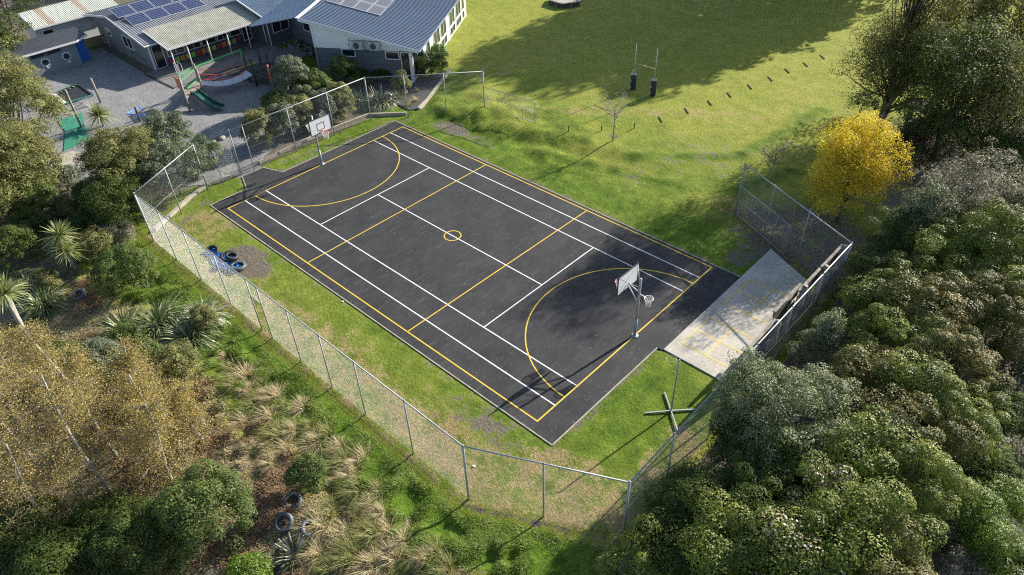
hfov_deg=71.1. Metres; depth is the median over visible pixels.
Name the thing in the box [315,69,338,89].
shrub
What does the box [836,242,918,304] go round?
hedge shrub
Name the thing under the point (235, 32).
window
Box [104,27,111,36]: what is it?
window
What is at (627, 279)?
basketball post
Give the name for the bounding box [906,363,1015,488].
hedge shrub
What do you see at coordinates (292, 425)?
tussock
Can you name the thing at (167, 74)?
patio
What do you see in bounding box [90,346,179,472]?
birch tree
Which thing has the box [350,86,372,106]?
flax bush
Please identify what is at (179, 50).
window
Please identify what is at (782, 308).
timber wall
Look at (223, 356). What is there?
tussock
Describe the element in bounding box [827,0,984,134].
weeping tree
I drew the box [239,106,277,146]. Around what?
shrub
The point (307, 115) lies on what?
shrub
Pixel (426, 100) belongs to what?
garden edging
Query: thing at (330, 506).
tussock
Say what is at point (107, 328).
flax bush
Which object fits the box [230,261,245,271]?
tyre
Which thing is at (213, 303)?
flax bush
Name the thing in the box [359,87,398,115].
flax bush
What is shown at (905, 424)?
silver shrub
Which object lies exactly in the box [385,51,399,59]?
window
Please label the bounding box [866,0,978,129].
weeping tree
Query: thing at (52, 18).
white shed
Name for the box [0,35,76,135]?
olive tree
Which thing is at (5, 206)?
shrub
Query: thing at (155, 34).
classroom
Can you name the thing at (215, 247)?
tyre
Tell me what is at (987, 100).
weeping tree
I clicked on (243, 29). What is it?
door
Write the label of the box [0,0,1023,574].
ground
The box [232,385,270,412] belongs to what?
tussock
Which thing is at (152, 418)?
birch tree
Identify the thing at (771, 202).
chain link fence
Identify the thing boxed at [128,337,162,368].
shrub
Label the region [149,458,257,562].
shrub
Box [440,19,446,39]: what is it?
window
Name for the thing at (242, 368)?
tussock
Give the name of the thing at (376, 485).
tussock
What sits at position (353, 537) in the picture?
tussock
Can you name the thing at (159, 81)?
garden edging
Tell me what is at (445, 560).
tussock
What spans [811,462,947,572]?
hedge shrub
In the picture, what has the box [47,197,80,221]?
shrub
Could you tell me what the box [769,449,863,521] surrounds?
hedge shrub
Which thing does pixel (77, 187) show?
shrub
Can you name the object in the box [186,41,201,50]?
window
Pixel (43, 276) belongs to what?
shrub
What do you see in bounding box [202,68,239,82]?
cream mat
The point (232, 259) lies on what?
tyre
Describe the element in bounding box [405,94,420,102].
tussock
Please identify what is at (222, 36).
window
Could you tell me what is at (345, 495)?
tussock
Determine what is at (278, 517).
tyre
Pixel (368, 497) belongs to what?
tussock
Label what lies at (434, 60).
shrub
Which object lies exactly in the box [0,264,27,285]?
flax bush
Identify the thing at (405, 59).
door
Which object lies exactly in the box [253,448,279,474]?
tussock
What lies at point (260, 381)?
tussock
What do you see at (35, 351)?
birch tree
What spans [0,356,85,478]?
birch tree
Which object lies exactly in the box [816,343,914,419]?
hedge shrub
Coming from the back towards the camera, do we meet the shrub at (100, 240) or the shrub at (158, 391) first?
the shrub at (100, 240)
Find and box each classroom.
[82,0,267,75]
[249,0,465,81]
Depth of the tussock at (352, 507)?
26.01 m
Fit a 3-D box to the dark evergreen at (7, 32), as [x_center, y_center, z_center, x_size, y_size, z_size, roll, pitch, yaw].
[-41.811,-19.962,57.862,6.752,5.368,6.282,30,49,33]
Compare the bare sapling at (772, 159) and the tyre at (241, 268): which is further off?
the bare sapling at (772, 159)
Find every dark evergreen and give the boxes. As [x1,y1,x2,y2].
[0,0,44,27]
[0,8,34,58]
[882,10,1023,169]
[885,103,989,182]
[944,113,1023,204]
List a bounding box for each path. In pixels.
[213,154,261,177]
[229,60,442,110]
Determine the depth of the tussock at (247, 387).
30.62 m
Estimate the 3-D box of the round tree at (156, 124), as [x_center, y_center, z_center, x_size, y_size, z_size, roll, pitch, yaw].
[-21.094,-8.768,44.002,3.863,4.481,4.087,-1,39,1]
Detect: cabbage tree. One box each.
[0,271,30,340]
[38,218,89,270]
[82,100,118,129]
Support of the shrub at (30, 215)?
on the ground at (566, 66)
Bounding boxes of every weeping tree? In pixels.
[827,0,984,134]
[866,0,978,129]
[893,0,1023,107]
[896,37,1023,181]
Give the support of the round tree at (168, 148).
on the ground at (566, 66)
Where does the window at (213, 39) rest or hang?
in the classroom at (155, 34)
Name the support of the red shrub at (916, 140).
on the ground at (566, 66)
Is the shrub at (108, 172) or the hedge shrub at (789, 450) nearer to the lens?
the hedge shrub at (789, 450)
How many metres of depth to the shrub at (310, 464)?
25.96 m
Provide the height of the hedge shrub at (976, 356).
5.957 m
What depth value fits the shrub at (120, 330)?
32.54 m
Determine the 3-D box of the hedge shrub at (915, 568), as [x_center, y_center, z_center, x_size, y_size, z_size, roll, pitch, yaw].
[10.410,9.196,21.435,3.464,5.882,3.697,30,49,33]
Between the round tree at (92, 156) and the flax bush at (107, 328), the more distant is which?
the round tree at (92, 156)
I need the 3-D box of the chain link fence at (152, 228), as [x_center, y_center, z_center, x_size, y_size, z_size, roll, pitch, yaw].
[-10.688,1.494,31.945,24.854,3.452,0.104,30,49,33]
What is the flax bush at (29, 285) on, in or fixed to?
on the ground at (566, 66)
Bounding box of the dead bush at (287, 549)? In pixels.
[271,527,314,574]
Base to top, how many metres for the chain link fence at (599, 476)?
3.421 m
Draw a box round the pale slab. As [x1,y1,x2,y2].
[43,151,84,167]
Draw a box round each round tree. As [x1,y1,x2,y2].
[72,124,168,199]
[76,171,157,228]
[130,135,217,194]
[136,108,195,172]
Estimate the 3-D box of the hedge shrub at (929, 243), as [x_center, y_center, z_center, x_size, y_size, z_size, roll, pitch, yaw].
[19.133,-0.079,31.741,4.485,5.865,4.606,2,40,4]
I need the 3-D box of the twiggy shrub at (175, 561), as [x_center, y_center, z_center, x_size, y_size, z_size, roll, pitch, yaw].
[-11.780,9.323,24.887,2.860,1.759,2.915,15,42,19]
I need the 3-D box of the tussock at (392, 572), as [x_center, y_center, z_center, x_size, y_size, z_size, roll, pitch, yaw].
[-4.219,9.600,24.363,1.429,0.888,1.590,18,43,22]
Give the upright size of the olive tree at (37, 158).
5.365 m
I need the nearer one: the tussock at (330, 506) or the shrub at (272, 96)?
the tussock at (330, 506)
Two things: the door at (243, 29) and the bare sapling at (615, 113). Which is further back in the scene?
the door at (243, 29)
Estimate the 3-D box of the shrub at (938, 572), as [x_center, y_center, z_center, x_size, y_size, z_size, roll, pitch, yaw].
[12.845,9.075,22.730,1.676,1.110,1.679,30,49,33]
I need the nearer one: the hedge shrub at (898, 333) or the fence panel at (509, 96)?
the hedge shrub at (898, 333)
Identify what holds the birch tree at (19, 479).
on the ground at (566, 66)
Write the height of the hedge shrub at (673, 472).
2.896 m
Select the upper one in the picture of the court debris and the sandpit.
the sandpit
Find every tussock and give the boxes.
[208,347,228,362]
[213,373,246,397]
[215,353,238,373]
[217,403,253,434]
[221,358,262,382]
[231,378,256,399]
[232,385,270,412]
[243,369,270,389]
[245,395,286,434]
[247,385,268,405]
[250,377,286,409]
[250,413,286,452]
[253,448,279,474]
[257,433,291,463]
[271,396,289,413]
[273,415,298,444]
[280,388,314,421]
[285,500,333,550]
[287,533,329,572]
[289,426,328,454]
[292,417,315,438]
[301,548,335,574]
[302,419,337,452]
[304,493,346,528]
[315,529,367,574]
[317,430,348,461]
[317,438,361,478]
[321,509,357,546]
[323,530,346,554]
[324,464,343,486]
[327,455,361,490]
[329,472,369,514]
[330,436,372,470]
[334,509,387,557]
[335,542,384,574]
[340,495,363,521]
[342,528,362,553]
[352,471,388,504]
[353,490,378,511]
[361,533,407,573]
[362,510,394,548]
[363,497,387,522]
[375,557,401,574]
[377,517,413,557]
[389,543,419,574]
[401,513,415,527]
[402,569,420,574]
[404,530,448,573]
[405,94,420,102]
[405,543,435,572]
[408,540,463,574]
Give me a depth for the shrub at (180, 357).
30.58 m
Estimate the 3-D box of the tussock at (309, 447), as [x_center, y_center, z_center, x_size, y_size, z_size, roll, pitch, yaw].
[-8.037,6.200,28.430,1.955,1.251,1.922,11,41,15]
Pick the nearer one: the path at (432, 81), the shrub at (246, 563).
the shrub at (246, 563)
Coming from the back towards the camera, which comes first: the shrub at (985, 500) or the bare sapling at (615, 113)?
the bare sapling at (615, 113)
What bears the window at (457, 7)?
in the classroom at (392, 36)
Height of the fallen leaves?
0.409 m
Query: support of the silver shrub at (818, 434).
on the ground at (566, 66)
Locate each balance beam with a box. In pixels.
[203,73,222,80]
[224,62,257,76]
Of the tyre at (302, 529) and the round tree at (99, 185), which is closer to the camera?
the tyre at (302, 529)
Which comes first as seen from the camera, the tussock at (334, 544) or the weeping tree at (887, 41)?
the tussock at (334, 544)
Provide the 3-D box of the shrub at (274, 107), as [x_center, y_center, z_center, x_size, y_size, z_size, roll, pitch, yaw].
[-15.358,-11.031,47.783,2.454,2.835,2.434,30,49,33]
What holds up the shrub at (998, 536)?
on the ground at (566, 66)
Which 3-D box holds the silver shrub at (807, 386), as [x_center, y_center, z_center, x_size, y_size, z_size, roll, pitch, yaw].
[9.792,4.869,25.424,4.562,5.344,5.556,30,49,33]
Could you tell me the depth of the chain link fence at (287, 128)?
45.39 m
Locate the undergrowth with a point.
(728, 439)
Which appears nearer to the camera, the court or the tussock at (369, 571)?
the tussock at (369, 571)
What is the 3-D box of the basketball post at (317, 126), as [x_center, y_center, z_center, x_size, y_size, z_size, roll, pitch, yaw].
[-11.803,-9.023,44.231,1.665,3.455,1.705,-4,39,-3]
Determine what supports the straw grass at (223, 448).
on the ground at (566, 66)
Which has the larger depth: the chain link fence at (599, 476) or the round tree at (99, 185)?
the round tree at (99, 185)
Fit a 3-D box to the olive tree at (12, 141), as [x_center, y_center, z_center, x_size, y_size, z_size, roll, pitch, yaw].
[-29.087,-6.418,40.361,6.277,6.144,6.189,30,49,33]
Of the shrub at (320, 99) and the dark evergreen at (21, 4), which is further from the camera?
the dark evergreen at (21, 4)
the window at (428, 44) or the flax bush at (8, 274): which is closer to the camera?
the flax bush at (8, 274)
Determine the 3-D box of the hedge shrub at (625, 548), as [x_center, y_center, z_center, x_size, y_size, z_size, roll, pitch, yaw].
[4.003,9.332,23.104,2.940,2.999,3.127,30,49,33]
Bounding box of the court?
[210,121,739,445]
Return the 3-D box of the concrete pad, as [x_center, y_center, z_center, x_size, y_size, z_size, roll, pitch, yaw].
[11.232,1.060,33.745,3.100,0.164,9.870,30,49,33]
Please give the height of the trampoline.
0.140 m
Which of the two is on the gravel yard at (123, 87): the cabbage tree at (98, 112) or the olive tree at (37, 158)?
the cabbage tree at (98, 112)
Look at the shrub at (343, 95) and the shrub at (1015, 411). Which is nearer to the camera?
the shrub at (1015, 411)
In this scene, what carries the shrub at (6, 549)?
on the ground at (566, 66)
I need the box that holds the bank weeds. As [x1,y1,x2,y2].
[0,223,388,574]
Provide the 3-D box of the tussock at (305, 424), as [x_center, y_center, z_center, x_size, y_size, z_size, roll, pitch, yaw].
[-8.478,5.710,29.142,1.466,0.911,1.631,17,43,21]
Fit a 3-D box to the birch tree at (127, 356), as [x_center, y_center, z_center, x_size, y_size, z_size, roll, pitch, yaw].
[-15.710,3.827,29.297,3.466,4.003,3.014,3,40,6]
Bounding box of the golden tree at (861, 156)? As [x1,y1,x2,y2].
[797,110,914,222]
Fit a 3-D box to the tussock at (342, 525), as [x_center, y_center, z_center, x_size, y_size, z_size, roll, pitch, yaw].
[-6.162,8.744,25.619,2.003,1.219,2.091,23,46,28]
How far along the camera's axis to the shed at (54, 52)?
58.20 m
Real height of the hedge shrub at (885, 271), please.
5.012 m
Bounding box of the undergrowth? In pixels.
[4,179,1023,573]
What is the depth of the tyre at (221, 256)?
37.91 m
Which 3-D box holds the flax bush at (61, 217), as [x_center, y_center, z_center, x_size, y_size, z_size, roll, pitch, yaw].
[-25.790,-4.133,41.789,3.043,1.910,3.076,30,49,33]
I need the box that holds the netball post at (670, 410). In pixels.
[645,355,695,429]
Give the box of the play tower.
[174,49,297,111]
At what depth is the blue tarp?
37.67 m
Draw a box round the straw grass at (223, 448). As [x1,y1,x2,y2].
[0,275,446,574]
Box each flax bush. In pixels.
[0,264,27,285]
[7,281,77,324]
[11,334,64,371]
[13,273,40,302]
[49,210,77,225]
[89,299,147,348]
[122,290,192,346]
[155,308,228,362]
[171,296,235,334]
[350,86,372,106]
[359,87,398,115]
[389,92,405,100]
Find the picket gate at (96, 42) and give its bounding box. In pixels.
[84,34,107,50]
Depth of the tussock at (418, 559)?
24.27 m
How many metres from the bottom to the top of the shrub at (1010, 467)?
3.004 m
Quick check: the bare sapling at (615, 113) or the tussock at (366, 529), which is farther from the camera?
the bare sapling at (615, 113)
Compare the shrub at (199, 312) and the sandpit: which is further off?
the sandpit
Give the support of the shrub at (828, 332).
on the ground at (566, 66)
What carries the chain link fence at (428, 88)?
on the ground at (566, 66)
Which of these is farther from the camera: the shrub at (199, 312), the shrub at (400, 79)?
the shrub at (400, 79)
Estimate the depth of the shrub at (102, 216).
39.13 m
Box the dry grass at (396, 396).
[147,201,640,540]
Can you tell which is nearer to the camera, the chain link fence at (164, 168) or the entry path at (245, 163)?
the chain link fence at (164, 168)
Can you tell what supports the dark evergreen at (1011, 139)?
on the ground at (566, 66)
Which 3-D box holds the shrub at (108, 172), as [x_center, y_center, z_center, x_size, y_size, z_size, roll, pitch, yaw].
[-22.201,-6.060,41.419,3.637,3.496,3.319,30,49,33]
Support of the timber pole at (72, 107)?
on the gravel yard at (123, 87)
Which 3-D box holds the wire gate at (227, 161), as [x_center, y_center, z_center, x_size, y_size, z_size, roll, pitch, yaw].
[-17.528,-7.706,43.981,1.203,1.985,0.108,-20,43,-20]
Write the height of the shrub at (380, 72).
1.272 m
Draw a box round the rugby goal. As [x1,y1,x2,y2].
[623,44,657,95]
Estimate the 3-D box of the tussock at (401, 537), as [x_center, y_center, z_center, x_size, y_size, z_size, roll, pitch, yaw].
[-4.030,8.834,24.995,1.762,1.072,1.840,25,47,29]
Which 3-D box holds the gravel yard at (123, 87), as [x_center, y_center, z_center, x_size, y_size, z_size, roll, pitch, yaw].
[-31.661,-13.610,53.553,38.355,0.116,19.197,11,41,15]
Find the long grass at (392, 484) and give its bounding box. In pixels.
[75,234,621,574]
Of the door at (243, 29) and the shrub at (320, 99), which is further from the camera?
the door at (243, 29)
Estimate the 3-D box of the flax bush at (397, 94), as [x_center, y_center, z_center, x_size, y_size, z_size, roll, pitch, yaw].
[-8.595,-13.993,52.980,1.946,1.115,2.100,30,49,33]
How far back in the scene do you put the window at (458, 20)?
63.73 m
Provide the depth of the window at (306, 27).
60.70 m
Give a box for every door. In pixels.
[75,39,90,60]
[150,44,167,68]
[241,26,252,40]
[400,52,411,81]
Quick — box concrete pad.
[664,249,806,381]
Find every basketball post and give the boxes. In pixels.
[306,113,331,164]
[615,262,653,337]
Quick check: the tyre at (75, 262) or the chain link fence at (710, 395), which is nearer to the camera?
the chain link fence at (710, 395)
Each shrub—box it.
[0,189,33,226]
[0,223,47,273]
[0,491,67,574]
[0,518,118,574]
[4,161,61,203]
[5,205,56,238]
[14,182,65,225]
[29,267,63,292]
[42,339,83,378]
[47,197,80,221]
[52,164,85,189]
[61,487,144,573]
[65,210,100,238]
[69,175,118,211]
[70,336,128,393]
[76,224,115,260]
[82,200,132,234]
[83,493,192,574]
[86,243,160,299]
[96,219,135,245]
[97,152,158,204]
[106,319,149,353]
[116,534,212,574]
[122,172,168,209]
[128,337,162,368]
[135,362,183,399]
[145,337,203,382]
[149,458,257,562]
[186,134,223,169]
[187,303,220,334]
[223,551,273,574]
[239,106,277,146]
[259,89,289,112]
[265,102,299,137]
[268,54,313,98]
[282,451,329,494]
[284,94,316,128]
[295,67,331,98]
[298,110,319,129]
[307,87,340,119]
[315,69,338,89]
[325,81,355,112]
[327,54,360,83]
[329,105,346,121]
[344,68,373,84]
[372,69,391,81]
[389,69,411,94]
[415,50,448,75]
[431,41,449,56]
[593,524,682,574]
[613,500,726,574]
[636,478,695,547]
[659,456,711,502]
[659,460,752,553]
[674,487,788,574]
[704,405,774,468]
[707,346,798,442]
[710,437,817,513]
[725,475,835,574]
[728,502,858,574]
[729,362,864,488]
[745,421,843,507]
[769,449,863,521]
[777,486,919,574]
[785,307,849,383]
[792,416,878,491]
[800,385,891,432]
[809,404,937,517]
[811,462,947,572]
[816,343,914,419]
[827,510,937,574]
[835,272,912,348]
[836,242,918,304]
[840,301,951,388]
[844,89,881,115]
[852,439,981,533]
[854,200,949,281]
[857,258,957,338]
[857,382,989,505]
[859,343,972,442]
[861,408,931,474]
[867,266,1002,377]
[874,177,959,273]
[884,117,948,179]
[890,554,942,574]
[893,317,1016,423]
[900,216,1012,302]
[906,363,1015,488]
[917,512,966,556]
[926,476,1012,554]
[929,538,990,574]
[930,197,1023,297]
[932,269,1023,382]
[936,435,1023,515]
[937,191,1018,273]
[943,379,1023,453]
[946,511,1023,574]
[959,471,1023,544]
[972,191,1023,260]
[972,253,1023,366]
[972,333,1023,395]
[972,539,1023,574]
[979,435,1023,484]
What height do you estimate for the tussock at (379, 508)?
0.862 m
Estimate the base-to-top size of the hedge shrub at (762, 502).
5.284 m
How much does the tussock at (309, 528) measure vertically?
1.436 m
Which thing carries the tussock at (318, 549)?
on the ground at (566, 66)
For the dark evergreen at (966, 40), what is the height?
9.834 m
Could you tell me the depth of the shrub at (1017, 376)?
27.90 m
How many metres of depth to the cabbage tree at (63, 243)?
36.59 m
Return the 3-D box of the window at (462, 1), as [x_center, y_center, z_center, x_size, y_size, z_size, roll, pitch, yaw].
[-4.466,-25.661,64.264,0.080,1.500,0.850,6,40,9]
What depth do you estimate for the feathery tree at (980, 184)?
33.17 m
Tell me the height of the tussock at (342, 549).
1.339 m
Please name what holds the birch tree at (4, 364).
on the ground at (566, 66)
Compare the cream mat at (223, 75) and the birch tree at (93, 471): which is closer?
the birch tree at (93, 471)
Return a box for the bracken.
[0,276,484,574]
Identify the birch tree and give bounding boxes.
[0,315,113,412]
[0,323,47,407]
[0,354,136,521]
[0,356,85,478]
[0,418,87,556]
[39,334,140,472]
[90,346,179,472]
[91,333,178,419]
[106,390,205,504]
[154,374,230,453]
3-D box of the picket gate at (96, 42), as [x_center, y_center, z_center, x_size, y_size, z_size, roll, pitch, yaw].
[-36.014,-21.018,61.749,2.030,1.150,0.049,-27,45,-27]
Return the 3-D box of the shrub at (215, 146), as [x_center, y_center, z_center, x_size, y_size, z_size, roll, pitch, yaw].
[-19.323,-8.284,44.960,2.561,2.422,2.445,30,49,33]
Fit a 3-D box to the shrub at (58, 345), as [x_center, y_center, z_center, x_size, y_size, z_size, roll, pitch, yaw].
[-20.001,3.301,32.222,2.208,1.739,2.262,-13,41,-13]
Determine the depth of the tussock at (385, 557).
24.52 m
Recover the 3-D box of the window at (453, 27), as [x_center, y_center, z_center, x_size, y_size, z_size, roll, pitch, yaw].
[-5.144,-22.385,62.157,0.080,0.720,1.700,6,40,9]
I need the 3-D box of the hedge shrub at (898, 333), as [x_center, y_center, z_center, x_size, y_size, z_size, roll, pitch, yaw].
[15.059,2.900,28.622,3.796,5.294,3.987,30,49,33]
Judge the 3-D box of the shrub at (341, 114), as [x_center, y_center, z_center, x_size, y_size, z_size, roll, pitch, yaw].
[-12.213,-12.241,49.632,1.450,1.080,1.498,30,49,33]
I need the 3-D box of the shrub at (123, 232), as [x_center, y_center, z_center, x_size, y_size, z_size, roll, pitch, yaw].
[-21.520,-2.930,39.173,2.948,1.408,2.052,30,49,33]
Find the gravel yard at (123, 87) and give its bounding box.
[0,48,348,188]
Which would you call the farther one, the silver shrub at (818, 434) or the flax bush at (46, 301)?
the flax bush at (46, 301)
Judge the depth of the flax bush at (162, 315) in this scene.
33.80 m
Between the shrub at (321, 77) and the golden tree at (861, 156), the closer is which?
the golden tree at (861, 156)
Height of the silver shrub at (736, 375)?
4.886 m
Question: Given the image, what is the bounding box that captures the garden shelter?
[902,98,935,136]
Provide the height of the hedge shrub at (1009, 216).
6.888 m
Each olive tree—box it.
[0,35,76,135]
[0,112,54,213]
[0,120,69,200]
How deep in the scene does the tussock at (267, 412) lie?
29.50 m
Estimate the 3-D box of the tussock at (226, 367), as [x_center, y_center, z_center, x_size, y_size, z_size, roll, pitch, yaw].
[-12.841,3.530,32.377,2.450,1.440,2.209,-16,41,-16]
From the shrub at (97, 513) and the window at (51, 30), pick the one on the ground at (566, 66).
the shrub at (97, 513)
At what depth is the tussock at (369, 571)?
24.32 m
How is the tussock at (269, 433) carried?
on the ground at (566, 66)
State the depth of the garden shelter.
45.40 m
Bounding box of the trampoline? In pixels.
[51,83,93,104]
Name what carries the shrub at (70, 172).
on the ground at (566, 66)
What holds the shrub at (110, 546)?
on the ground at (566, 66)
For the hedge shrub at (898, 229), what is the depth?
32.73 m
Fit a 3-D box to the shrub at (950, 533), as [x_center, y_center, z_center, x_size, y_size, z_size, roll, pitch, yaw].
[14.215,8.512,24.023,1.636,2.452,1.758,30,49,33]
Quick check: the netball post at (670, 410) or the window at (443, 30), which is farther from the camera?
the window at (443, 30)
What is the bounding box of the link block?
[236,0,313,46]
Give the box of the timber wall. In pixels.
[741,244,847,379]
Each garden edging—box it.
[144,74,174,88]
[155,174,230,230]
[258,112,406,163]
[417,68,450,109]
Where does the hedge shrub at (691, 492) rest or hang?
on the ground at (566, 66)
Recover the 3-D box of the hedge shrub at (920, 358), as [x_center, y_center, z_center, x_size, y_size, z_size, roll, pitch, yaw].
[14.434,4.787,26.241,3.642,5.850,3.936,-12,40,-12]
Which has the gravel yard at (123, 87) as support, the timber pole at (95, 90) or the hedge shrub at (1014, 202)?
the timber pole at (95, 90)
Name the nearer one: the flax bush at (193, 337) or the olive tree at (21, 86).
the flax bush at (193, 337)
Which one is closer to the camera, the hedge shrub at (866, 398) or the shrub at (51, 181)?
the hedge shrub at (866, 398)
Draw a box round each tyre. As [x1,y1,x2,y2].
[63,259,78,267]
[72,288,86,300]
[205,245,219,254]
[220,250,236,261]
[225,252,238,261]
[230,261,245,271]
[274,511,293,532]
[283,492,302,508]
[300,519,318,537]
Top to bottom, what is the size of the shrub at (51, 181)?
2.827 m
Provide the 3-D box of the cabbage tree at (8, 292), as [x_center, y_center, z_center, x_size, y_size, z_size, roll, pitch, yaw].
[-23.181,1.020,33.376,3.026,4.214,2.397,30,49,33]
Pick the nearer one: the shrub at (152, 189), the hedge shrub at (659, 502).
the hedge shrub at (659, 502)
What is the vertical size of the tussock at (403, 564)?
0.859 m
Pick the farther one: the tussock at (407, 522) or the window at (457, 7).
the window at (457, 7)
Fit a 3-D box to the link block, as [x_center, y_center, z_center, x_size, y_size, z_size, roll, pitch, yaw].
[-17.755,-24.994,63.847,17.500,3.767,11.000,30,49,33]
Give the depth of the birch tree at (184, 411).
27.58 m
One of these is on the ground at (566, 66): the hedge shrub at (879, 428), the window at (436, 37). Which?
the hedge shrub at (879, 428)
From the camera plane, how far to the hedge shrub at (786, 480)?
23.08 m
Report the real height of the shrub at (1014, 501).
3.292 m
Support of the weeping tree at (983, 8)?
on the ground at (566, 66)
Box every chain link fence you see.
[133,192,469,499]
[134,144,208,238]
[193,77,371,185]
[365,70,484,116]
[464,446,630,533]
[625,242,852,530]
[735,163,850,291]
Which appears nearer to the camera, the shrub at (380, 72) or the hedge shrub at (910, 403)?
the hedge shrub at (910, 403)
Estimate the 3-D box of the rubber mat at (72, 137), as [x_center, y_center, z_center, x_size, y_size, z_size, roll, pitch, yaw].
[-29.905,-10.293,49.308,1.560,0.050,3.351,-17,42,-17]
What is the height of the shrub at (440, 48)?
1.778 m
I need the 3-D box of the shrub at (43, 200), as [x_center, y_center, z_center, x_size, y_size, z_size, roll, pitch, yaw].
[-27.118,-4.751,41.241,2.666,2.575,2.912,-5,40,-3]
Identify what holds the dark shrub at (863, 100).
on the ground at (566, 66)
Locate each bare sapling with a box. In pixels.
[598,81,633,140]
[755,137,794,181]
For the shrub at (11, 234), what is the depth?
37.36 m
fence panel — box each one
[485,87,534,122]
[736,186,790,254]
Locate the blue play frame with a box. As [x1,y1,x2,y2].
[126,106,144,121]
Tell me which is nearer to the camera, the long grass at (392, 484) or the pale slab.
the long grass at (392, 484)
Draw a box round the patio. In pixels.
[146,38,309,87]
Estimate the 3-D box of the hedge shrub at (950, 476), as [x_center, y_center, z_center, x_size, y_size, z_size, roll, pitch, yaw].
[12.251,7.405,23.136,3.402,6.389,3.242,30,49,33]
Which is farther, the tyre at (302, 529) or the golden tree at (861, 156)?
the golden tree at (861, 156)
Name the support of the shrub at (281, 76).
on the ground at (566, 66)
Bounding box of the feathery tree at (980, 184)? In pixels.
[896,137,1023,265]
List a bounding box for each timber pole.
[64,90,82,127]
[90,78,101,102]
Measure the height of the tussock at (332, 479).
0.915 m
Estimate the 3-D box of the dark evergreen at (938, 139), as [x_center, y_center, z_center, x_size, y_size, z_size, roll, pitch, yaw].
[24.057,-7.836,40.308,5.592,4.993,4.604,30,49,33]
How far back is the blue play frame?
50.31 m
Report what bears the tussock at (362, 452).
on the ground at (566, 66)
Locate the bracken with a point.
(262, 511)
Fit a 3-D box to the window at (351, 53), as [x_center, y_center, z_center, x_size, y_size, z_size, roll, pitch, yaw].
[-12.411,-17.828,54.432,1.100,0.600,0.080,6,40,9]
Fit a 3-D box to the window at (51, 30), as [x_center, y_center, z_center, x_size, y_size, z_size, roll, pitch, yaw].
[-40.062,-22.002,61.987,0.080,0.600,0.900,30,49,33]
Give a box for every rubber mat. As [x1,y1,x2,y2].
[57,112,84,131]
[64,126,87,150]
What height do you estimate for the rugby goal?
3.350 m
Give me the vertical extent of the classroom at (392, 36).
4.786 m
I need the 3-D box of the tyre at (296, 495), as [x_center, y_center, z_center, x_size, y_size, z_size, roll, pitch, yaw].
[-8.101,7.909,26.524,0.680,0.205,0.680,38,59,24]
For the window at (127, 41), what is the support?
in the classroom at (155, 34)
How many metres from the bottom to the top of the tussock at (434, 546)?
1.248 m
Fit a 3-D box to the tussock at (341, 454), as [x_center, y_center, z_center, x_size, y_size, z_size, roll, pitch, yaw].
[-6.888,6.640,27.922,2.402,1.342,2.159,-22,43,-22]
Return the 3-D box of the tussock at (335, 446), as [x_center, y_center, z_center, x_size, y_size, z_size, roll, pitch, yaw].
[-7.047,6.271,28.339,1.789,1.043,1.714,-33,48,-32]
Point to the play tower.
(201, 95)
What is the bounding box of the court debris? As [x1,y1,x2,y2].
[248,140,723,403]
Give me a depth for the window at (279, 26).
61.53 m
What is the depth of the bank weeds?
28.84 m
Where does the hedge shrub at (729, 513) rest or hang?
on the ground at (566, 66)
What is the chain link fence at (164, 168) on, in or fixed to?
on the ground at (566, 66)
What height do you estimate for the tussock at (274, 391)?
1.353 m
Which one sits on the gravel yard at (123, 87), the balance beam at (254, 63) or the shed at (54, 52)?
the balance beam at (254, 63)
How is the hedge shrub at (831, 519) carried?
on the ground at (566, 66)
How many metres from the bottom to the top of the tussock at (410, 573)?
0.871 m
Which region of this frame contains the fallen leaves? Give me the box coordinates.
[629,189,907,523]
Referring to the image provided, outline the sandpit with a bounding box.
[549,0,581,8]
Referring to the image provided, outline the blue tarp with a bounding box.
[202,248,240,272]
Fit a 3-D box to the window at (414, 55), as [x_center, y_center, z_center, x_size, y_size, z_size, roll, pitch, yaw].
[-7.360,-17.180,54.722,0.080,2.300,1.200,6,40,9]
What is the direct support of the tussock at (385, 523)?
on the ground at (566, 66)
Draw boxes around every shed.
[0,27,91,78]
[17,0,117,38]
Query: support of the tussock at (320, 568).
on the ground at (566, 66)
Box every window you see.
[42,28,53,34]
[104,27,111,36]
[121,34,134,50]
[166,46,185,56]
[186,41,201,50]
[201,36,216,45]
[216,32,229,40]
[229,28,240,36]
[271,20,289,32]
[303,23,310,32]
[341,48,355,56]
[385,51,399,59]
[411,52,419,79]
[426,40,430,56]
[433,28,440,44]
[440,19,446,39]
[441,33,447,45]
[448,8,454,27]
[450,22,455,36]
[455,0,460,18]
[456,14,461,27]
[461,0,463,10]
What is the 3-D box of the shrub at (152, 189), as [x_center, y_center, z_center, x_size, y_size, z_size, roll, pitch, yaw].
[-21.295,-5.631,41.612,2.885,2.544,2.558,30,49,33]
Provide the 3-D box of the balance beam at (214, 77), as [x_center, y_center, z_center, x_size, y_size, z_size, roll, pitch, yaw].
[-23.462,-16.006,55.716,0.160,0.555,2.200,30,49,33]
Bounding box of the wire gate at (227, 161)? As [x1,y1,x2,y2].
[212,145,240,177]
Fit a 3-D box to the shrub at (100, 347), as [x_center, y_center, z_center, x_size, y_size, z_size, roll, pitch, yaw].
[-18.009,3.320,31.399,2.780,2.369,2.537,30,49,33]

